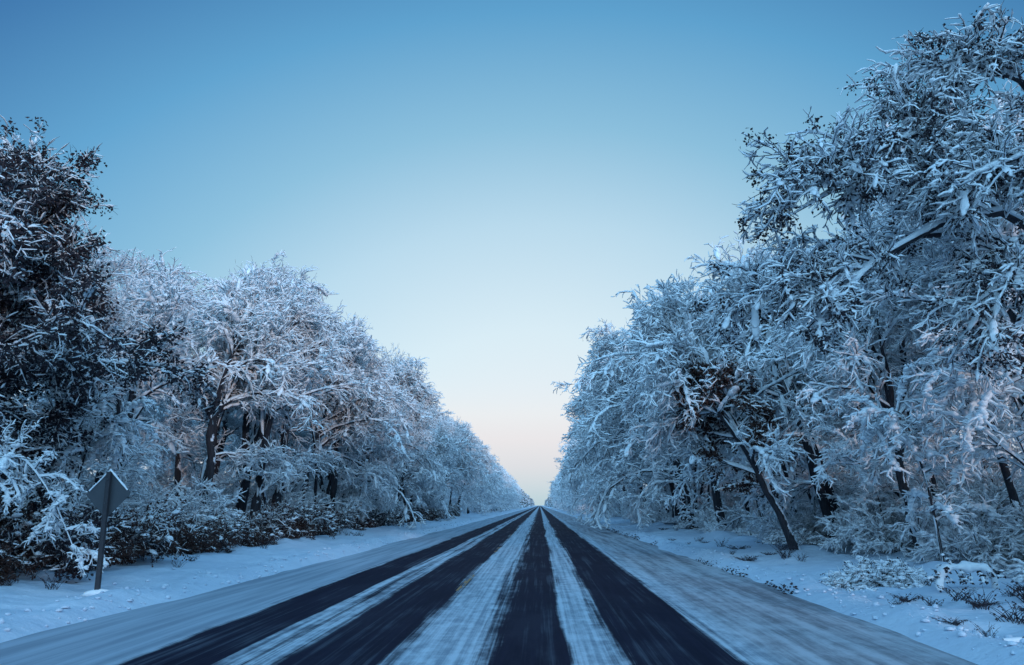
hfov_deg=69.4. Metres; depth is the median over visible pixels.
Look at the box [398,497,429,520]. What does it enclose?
brown shrub
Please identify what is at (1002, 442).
dark trunk tree
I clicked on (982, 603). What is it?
weed tuft
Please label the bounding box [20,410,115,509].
snowy shrub
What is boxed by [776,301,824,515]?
slender tree
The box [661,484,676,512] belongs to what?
slender tree
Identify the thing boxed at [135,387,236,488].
forest tree
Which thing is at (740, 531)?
snowy shrub
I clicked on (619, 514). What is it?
snowy shrub
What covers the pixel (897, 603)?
weed tuft
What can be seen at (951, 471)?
snowy shrub
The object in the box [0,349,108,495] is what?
forest tree
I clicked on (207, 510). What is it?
snowy shrub
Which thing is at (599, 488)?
snowy tree
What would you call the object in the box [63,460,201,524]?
snowy shrub
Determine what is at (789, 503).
snowy shrub
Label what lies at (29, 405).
forest tree
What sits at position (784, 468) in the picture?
snowy tree
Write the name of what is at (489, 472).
snowy tree
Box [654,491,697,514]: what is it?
snowy shrub
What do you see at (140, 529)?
brown shrub
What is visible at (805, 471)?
forest tree
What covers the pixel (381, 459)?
tree
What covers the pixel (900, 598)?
weed tuft
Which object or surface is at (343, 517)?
brown shrub
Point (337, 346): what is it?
snowy tree
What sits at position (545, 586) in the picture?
road
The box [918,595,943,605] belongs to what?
weed tuft
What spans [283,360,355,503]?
slender tree
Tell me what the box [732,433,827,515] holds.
forest tree
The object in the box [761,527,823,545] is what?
snowy bush
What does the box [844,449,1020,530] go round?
snowy shrub
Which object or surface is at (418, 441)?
snowy tree
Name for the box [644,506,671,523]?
snowy shrub
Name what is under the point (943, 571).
bush
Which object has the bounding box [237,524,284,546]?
brown shrub
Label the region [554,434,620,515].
snowy tree
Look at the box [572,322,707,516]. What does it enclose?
snowy tree
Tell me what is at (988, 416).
forest tree
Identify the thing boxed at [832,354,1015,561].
bowed sapling
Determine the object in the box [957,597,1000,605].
weed tuft
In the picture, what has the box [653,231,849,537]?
dark trunk tree
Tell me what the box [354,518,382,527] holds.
brown shrub
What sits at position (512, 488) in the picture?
distant tree
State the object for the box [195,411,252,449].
forest tree
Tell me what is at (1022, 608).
weed tuft
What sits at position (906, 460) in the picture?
snowy shrub
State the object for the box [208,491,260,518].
snowy shrub
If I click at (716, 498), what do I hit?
snowy tree
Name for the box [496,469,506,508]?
distant tree
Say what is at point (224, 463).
forest tree
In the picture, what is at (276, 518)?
brown shrub
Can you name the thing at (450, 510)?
brown shrub
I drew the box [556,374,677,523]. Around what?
snowy tree
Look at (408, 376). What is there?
snowy tree
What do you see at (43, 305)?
oak tree
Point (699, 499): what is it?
snowy shrub
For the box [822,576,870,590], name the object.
snowy bush
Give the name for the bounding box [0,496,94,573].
brown shrub
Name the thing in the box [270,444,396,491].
forest tree
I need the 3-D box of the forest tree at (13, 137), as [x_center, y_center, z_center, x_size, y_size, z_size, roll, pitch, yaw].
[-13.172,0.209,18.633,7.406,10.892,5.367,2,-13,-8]
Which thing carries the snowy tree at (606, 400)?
on the ground at (24, 591)
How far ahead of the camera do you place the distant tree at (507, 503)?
189.00 m
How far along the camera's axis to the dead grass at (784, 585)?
17.23 m
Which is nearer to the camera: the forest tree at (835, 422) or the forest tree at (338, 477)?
the forest tree at (835, 422)
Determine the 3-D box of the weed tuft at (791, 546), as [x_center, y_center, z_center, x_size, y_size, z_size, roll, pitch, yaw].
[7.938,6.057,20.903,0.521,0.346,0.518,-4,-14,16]
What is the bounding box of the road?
[0,506,977,664]
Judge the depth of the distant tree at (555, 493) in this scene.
239.88 m
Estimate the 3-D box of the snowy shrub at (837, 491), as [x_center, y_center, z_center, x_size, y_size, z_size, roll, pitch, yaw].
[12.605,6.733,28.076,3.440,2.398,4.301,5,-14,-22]
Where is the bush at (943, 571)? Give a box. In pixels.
[926,553,1005,592]
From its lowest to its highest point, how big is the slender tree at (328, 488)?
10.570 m
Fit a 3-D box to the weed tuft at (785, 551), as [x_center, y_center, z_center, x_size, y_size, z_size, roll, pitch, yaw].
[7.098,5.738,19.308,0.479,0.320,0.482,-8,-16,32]
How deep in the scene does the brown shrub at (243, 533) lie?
23.05 m
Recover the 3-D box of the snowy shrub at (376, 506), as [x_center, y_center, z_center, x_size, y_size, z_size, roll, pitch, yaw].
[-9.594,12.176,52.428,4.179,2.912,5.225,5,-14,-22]
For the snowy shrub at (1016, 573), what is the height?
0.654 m
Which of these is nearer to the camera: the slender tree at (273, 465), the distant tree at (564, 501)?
the slender tree at (273, 465)
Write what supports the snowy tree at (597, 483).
on the ground at (24, 591)
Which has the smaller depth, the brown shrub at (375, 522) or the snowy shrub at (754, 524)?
the snowy shrub at (754, 524)
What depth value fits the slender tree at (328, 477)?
46.71 m
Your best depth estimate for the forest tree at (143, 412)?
31.04 m
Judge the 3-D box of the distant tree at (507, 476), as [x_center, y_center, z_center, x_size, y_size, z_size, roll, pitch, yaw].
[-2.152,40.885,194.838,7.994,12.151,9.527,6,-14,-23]
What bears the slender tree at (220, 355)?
on the ground at (24, 591)
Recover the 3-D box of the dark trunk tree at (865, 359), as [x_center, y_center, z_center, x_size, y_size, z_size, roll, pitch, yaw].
[9.512,1.665,19.701,5.562,8.850,4.848,2,-13,-7]
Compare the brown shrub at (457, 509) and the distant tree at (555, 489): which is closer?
the brown shrub at (457, 509)
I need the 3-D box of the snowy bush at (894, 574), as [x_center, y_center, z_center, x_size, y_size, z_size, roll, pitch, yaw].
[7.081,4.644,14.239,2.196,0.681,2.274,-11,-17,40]
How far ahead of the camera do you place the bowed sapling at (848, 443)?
20.70 m
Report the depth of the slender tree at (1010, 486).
18.77 m
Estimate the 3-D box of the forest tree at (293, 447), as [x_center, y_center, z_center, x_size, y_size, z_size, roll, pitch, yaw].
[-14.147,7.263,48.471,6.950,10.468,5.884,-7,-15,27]
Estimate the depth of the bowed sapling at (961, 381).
15.46 m
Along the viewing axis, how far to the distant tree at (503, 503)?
175.70 m
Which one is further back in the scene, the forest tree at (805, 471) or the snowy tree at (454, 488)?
the snowy tree at (454, 488)
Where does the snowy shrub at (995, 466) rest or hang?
on the ground at (24, 591)
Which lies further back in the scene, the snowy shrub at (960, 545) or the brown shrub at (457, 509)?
the brown shrub at (457, 509)
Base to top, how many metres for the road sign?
2.159 m
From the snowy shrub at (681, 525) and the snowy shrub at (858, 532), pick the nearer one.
the snowy shrub at (858, 532)
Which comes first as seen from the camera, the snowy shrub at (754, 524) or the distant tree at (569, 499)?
the snowy shrub at (754, 524)
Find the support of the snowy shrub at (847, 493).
on the ground at (24, 591)
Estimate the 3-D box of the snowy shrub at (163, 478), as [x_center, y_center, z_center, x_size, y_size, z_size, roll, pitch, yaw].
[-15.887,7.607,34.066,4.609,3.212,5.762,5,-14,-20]
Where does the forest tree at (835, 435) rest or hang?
on the ground at (24, 591)
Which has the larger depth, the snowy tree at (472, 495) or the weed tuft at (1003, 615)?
the snowy tree at (472, 495)
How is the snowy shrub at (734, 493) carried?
on the ground at (24, 591)
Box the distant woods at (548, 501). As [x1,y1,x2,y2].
[544,497,555,507]
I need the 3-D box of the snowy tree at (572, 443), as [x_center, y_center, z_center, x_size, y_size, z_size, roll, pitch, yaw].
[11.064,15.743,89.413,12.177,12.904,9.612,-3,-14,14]
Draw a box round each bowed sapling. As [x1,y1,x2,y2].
[0,416,114,576]
[9,380,163,517]
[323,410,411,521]
[726,454,801,516]
[810,405,921,523]
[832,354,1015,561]
[897,309,1023,511]
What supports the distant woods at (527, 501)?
on the ground at (24, 591)
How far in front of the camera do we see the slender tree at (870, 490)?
23.46 m
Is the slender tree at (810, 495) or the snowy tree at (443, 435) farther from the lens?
the snowy tree at (443, 435)
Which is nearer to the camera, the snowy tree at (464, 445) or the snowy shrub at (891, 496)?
the snowy shrub at (891, 496)
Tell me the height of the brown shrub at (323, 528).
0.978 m
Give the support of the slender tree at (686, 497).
on the ground at (24, 591)
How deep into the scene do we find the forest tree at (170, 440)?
26.80 m
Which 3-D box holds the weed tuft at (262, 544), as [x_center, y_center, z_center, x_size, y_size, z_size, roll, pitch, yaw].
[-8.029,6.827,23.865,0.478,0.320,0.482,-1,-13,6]
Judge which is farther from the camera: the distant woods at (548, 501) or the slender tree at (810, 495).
the distant woods at (548, 501)
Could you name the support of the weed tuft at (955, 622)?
on the ground at (24, 591)
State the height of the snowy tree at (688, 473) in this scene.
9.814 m
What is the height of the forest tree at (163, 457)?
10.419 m
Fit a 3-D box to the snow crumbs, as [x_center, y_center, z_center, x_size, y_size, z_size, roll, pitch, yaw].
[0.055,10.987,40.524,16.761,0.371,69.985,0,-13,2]
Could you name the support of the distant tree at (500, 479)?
on the ground at (24, 591)
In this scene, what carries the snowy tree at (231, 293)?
on the ground at (24, 591)
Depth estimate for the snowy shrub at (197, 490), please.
24.39 m
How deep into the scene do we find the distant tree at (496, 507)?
148.77 m
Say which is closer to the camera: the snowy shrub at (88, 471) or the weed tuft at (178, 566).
the weed tuft at (178, 566)
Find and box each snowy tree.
[11,211,158,511]
[85,247,245,484]
[141,260,326,521]
[190,256,378,509]
[237,273,386,506]
[251,313,432,522]
[313,349,417,501]
[328,352,449,528]
[354,371,458,513]
[374,343,430,503]
[374,431,452,509]
[386,429,445,501]
[399,417,472,520]
[421,400,467,488]
[427,421,497,515]
[430,410,488,497]
[443,463,481,498]
[445,444,497,514]
[449,417,479,506]
[458,435,508,509]
[549,429,626,509]
[550,317,728,530]
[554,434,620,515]
[555,329,689,522]
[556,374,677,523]
[558,418,600,492]
[561,394,679,522]
[569,448,633,516]
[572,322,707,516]
[578,462,630,518]
[587,453,646,516]
[596,288,726,525]
[640,344,813,532]
[699,364,911,497]
[744,332,796,513]
[908,78,1022,405]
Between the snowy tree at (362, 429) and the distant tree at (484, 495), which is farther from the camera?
the distant tree at (484, 495)
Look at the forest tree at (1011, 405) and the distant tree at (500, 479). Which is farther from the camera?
the distant tree at (500, 479)
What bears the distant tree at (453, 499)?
on the ground at (24, 591)
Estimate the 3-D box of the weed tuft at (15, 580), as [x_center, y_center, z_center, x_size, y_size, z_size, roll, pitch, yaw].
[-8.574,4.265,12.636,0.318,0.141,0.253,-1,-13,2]
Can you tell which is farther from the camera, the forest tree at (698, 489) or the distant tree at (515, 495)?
the distant tree at (515, 495)
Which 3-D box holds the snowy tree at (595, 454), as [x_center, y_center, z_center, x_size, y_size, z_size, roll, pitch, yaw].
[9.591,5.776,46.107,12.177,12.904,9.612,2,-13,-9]
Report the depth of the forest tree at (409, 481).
69.27 m
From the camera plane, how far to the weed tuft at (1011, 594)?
11.12 m
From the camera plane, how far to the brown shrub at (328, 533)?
33.68 m
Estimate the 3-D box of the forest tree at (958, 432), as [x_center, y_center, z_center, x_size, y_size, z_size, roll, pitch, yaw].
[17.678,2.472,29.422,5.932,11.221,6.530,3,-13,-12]
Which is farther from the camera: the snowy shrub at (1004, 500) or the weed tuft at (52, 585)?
the snowy shrub at (1004, 500)
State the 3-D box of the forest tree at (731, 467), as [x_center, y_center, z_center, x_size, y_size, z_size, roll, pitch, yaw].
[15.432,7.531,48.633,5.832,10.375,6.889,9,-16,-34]
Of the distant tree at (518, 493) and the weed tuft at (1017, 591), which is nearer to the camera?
the weed tuft at (1017, 591)
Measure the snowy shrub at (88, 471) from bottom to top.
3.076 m
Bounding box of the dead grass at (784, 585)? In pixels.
[597,524,804,594]
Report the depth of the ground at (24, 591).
14.32 m
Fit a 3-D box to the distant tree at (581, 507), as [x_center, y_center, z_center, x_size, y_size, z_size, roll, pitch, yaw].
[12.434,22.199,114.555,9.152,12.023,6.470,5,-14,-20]
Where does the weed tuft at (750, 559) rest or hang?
on the ground at (24, 591)
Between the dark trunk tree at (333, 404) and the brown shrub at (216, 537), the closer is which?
the brown shrub at (216, 537)
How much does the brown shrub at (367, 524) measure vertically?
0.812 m
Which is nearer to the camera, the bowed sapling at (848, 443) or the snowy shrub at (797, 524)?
the bowed sapling at (848, 443)
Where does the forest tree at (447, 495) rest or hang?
on the ground at (24, 591)
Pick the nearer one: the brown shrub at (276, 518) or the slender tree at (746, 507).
the brown shrub at (276, 518)
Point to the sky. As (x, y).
(477, 182)
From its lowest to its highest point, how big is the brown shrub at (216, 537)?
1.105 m
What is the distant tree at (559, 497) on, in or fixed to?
on the ground at (24, 591)
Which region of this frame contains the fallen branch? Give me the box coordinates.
[1003,637,1023,641]
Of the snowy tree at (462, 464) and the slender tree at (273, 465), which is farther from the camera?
the snowy tree at (462, 464)
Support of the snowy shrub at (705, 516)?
on the ground at (24, 591)
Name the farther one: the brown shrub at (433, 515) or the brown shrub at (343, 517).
the brown shrub at (433, 515)
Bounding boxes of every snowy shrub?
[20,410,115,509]
[63,456,171,500]
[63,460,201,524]
[64,468,106,499]
[106,462,197,510]
[123,469,245,531]
[133,465,200,494]
[147,459,270,514]
[153,505,228,534]
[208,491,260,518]
[228,478,328,513]
[255,473,345,493]
[281,474,377,519]
[361,487,409,516]
[400,485,449,509]
[606,505,625,517]
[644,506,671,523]
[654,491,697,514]
[660,514,680,524]
[672,519,697,528]
[686,499,748,531]
[687,488,740,510]
[710,526,733,531]
[721,476,790,507]
[722,476,754,513]
[724,504,752,527]
[731,525,764,535]
[741,498,819,539]
[743,506,768,527]
[752,506,827,544]
[753,476,807,512]
[788,455,896,530]
[789,481,855,516]
[803,430,1009,510]
[806,485,928,552]
[814,494,951,557]
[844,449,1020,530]
[872,446,1023,541]
[889,450,1009,532]
[903,503,1023,570]
[911,446,1023,519]
[962,493,1023,558]
[1001,554,1023,581]
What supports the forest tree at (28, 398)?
on the ground at (24, 591)
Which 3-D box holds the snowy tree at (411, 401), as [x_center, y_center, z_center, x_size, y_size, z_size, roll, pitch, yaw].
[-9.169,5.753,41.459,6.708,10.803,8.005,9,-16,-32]
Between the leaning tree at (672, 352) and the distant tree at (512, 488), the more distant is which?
the distant tree at (512, 488)
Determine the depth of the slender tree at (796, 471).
31.56 m
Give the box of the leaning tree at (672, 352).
[575,269,863,549]
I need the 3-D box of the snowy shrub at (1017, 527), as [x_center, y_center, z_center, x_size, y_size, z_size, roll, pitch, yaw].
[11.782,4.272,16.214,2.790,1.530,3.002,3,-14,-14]
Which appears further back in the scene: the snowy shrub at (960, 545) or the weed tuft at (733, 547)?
the weed tuft at (733, 547)
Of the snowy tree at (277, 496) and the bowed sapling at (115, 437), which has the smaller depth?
the bowed sapling at (115, 437)
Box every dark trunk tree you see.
[214,271,376,515]
[302,337,416,521]
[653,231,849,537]
[692,257,852,545]
[756,250,981,560]
[815,93,1023,469]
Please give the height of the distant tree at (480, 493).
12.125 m
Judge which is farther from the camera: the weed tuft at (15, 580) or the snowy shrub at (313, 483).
the snowy shrub at (313, 483)
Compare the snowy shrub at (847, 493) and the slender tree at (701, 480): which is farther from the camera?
the slender tree at (701, 480)
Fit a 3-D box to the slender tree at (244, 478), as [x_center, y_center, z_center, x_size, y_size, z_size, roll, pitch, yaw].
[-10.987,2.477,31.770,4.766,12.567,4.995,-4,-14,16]
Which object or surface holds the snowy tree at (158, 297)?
on the ground at (24, 591)
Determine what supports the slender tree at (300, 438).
on the ground at (24, 591)
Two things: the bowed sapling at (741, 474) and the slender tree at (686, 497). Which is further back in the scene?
the slender tree at (686, 497)
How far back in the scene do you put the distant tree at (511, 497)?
232.01 m
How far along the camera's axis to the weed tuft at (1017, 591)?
10.73 m
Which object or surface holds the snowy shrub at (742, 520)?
on the ground at (24, 591)
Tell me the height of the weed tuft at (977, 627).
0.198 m
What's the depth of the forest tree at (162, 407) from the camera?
35.34 m
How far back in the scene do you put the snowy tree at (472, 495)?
103.52 m
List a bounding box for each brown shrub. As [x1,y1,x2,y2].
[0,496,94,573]
[0,544,40,584]
[32,530,145,568]
[52,492,202,566]
[98,520,191,559]
[154,517,241,554]
[162,502,266,542]
[202,524,256,550]
[229,496,305,539]
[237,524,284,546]
[250,492,342,538]
[278,516,318,539]
[311,525,328,532]
[315,520,335,536]
[316,501,362,530]
[322,522,347,534]
[350,522,366,530]
[351,517,377,527]
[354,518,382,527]
[359,507,403,525]
[369,509,413,525]
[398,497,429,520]
[402,509,432,521]
[414,507,441,521]
[425,508,440,520]
[439,503,457,518]
[446,503,460,513]
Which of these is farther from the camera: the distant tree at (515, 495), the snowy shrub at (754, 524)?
the distant tree at (515, 495)
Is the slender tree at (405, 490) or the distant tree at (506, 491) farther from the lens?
the distant tree at (506, 491)
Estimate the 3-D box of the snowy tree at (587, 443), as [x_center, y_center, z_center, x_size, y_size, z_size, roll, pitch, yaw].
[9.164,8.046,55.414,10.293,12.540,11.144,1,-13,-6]
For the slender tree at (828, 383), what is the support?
on the ground at (24, 591)
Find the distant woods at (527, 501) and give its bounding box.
[517,489,534,507]
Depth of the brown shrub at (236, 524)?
23.93 m
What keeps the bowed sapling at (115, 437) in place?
on the ground at (24, 591)
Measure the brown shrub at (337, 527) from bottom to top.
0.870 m
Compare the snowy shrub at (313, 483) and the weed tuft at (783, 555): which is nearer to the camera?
the weed tuft at (783, 555)
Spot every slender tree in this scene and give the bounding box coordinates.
[161,307,257,507]
[201,250,322,513]
[225,402,300,504]
[257,377,336,504]
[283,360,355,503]
[295,414,353,499]
[303,385,348,509]
[303,427,367,493]
[395,467,407,504]
[401,427,415,502]
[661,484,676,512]
[665,450,709,501]
[676,454,693,514]
[682,457,705,502]
[682,460,698,517]
[693,451,723,494]
[740,458,769,514]
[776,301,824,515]
[781,305,832,497]
[797,328,896,482]
[819,206,974,515]
[824,186,959,496]
[873,196,1022,521]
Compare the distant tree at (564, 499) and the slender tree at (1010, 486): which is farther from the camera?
the distant tree at (564, 499)
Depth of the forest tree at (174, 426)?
30.83 m
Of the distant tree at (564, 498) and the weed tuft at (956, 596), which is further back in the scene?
the distant tree at (564, 498)
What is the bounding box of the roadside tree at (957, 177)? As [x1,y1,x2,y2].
[688,1,1023,387]
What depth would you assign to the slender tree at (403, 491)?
63.77 m
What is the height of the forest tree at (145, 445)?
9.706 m
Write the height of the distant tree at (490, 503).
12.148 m
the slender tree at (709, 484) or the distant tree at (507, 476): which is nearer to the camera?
the slender tree at (709, 484)
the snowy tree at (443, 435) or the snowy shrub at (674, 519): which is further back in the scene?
the snowy tree at (443, 435)
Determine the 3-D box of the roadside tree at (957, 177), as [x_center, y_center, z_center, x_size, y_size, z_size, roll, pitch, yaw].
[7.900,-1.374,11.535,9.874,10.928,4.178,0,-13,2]
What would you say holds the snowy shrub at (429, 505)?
on the ground at (24, 591)
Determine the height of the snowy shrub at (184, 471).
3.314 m
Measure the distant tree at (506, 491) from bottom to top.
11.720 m
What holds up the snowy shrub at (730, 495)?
on the ground at (24, 591)
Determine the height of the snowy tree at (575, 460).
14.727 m
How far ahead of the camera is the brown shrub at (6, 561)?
13.05 m
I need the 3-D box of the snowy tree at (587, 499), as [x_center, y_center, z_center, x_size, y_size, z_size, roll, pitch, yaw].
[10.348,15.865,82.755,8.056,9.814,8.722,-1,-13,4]
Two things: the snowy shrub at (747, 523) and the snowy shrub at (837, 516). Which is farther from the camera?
the snowy shrub at (747, 523)
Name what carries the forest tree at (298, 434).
on the ground at (24, 591)
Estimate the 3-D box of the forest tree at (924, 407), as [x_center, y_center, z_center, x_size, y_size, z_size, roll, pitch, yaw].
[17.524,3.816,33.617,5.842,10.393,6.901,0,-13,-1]
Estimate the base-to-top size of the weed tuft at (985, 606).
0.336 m
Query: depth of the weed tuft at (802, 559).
18.95 m
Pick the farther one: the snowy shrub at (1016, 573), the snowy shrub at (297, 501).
the snowy shrub at (297, 501)
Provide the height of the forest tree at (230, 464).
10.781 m
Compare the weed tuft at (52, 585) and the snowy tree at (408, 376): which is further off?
the snowy tree at (408, 376)
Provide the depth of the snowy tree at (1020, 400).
18.03 m
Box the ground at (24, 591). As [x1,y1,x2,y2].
[0,505,1023,664]
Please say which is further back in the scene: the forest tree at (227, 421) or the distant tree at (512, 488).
the distant tree at (512, 488)
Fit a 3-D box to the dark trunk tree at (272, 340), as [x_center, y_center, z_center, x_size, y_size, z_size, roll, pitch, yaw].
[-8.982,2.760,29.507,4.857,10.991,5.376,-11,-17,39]
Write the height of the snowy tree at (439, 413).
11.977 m
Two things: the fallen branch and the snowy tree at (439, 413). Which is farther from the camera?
the snowy tree at (439, 413)
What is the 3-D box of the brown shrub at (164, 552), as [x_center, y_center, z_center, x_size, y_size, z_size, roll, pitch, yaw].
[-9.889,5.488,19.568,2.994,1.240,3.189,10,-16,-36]
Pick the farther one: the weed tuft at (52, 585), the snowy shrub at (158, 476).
the snowy shrub at (158, 476)
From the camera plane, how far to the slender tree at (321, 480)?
44.11 m
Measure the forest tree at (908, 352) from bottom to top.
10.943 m
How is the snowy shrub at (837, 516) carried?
on the ground at (24, 591)
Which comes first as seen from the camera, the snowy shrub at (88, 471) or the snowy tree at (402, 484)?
the snowy shrub at (88, 471)
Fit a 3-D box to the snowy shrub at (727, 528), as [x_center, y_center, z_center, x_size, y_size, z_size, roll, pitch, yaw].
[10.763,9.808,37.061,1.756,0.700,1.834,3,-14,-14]
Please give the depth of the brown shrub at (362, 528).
40.01 m
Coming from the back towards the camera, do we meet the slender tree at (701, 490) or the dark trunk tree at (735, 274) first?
the slender tree at (701, 490)
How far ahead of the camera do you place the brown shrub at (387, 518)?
47.39 m
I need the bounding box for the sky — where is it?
[0,0,1023,505]
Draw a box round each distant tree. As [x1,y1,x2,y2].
[444,476,457,505]
[451,493,469,508]
[457,457,497,512]
[458,462,494,513]
[471,466,502,512]
[479,451,509,511]
[486,454,509,510]
[487,465,505,510]
[491,479,513,510]
[494,475,515,510]
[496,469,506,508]
[496,472,516,510]
[497,464,515,510]
[501,473,517,509]
[508,474,520,509]
[508,475,518,508]
[512,478,522,508]
[550,485,562,509]
[552,474,568,509]
[552,476,568,510]
[552,478,566,509]
[556,489,576,510]
[559,468,593,512]
[560,483,570,509]
[562,455,578,507]
[563,471,597,512]
[570,483,596,513]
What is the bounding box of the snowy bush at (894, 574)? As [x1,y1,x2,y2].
[819,554,935,590]
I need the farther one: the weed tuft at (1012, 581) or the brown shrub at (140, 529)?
the brown shrub at (140, 529)
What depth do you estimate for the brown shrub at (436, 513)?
65.14 m
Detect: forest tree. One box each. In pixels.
[0,133,142,428]
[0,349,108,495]
[11,383,112,459]
[12,388,45,435]
[41,385,160,460]
[46,250,210,506]
[94,340,194,477]
[94,410,199,485]
[108,270,237,515]
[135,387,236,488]
[137,396,202,487]
[181,318,279,486]
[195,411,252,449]
[202,410,292,487]
[205,438,253,476]
[224,408,318,485]
[254,419,328,498]
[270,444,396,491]
[378,466,422,500]
[438,474,450,503]
[665,456,728,510]
[691,452,782,512]
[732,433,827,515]
[767,320,857,510]
[787,381,893,505]
[789,295,957,445]
[818,389,964,455]
[852,224,1023,493]
[876,346,1023,533]
[935,399,1023,445]
[974,375,1023,466]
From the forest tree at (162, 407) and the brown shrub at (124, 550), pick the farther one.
the forest tree at (162, 407)
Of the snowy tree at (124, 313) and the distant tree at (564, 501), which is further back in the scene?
the distant tree at (564, 501)
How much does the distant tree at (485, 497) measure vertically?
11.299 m
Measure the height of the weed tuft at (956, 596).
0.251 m
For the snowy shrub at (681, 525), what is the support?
on the ground at (24, 591)
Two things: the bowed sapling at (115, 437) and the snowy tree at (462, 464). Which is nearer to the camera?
the bowed sapling at (115, 437)
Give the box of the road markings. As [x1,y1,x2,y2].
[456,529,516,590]
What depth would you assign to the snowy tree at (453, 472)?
97.86 m
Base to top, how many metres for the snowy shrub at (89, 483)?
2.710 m
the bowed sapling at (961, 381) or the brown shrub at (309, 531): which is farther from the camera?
the brown shrub at (309, 531)
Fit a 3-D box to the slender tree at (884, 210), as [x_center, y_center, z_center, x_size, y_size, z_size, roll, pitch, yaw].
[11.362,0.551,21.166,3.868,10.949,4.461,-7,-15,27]
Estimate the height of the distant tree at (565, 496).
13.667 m
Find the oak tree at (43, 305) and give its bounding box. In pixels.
[0,115,230,582]
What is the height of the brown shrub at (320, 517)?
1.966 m
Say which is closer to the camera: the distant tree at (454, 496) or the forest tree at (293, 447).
the forest tree at (293, 447)
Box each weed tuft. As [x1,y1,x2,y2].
[0,578,17,585]
[36,572,68,589]
[170,560,186,567]
[257,539,271,547]
[722,544,750,549]
[733,555,758,560]
[774,547,792,559]
[776,546,794,557]
[784,542,799,552]
[792,552,807,561]
[887,597,905,604]
[890,592,929,601]
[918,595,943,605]
[927,615,967,625]
[937,585,977,601]
[957,585,997,609]
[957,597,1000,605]
[963,598,1005,606]
[970,621,998,637]
[984,599,1023,624]
[999,586,1019,596]
[1001,580,1023,594]
[1006,584,1023,602]
[1009,603,1023,611]
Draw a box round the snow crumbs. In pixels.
[0,519,1023,663]
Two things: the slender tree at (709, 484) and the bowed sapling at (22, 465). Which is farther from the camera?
the slender tree at (709, 484)
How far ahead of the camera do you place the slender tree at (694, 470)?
47.34 m
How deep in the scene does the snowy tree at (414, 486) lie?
63.76 m
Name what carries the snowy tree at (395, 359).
on the ground at (24, 591)
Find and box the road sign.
[81,469,129,596]
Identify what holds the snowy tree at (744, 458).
on the ground at (24, 591)
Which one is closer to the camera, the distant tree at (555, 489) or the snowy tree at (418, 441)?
the snowy tree at (418, 441)
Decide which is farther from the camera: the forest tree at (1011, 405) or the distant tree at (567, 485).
the distant tree at (567, 485)
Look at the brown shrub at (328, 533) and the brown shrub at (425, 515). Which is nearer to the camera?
the brown shrub at (328, 533)
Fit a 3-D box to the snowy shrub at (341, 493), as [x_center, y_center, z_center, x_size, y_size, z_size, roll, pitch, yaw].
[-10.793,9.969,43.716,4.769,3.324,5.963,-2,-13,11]
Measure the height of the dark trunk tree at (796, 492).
10.498 m
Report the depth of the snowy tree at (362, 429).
38.65 m
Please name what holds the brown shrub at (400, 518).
on the ground at (24, 591)

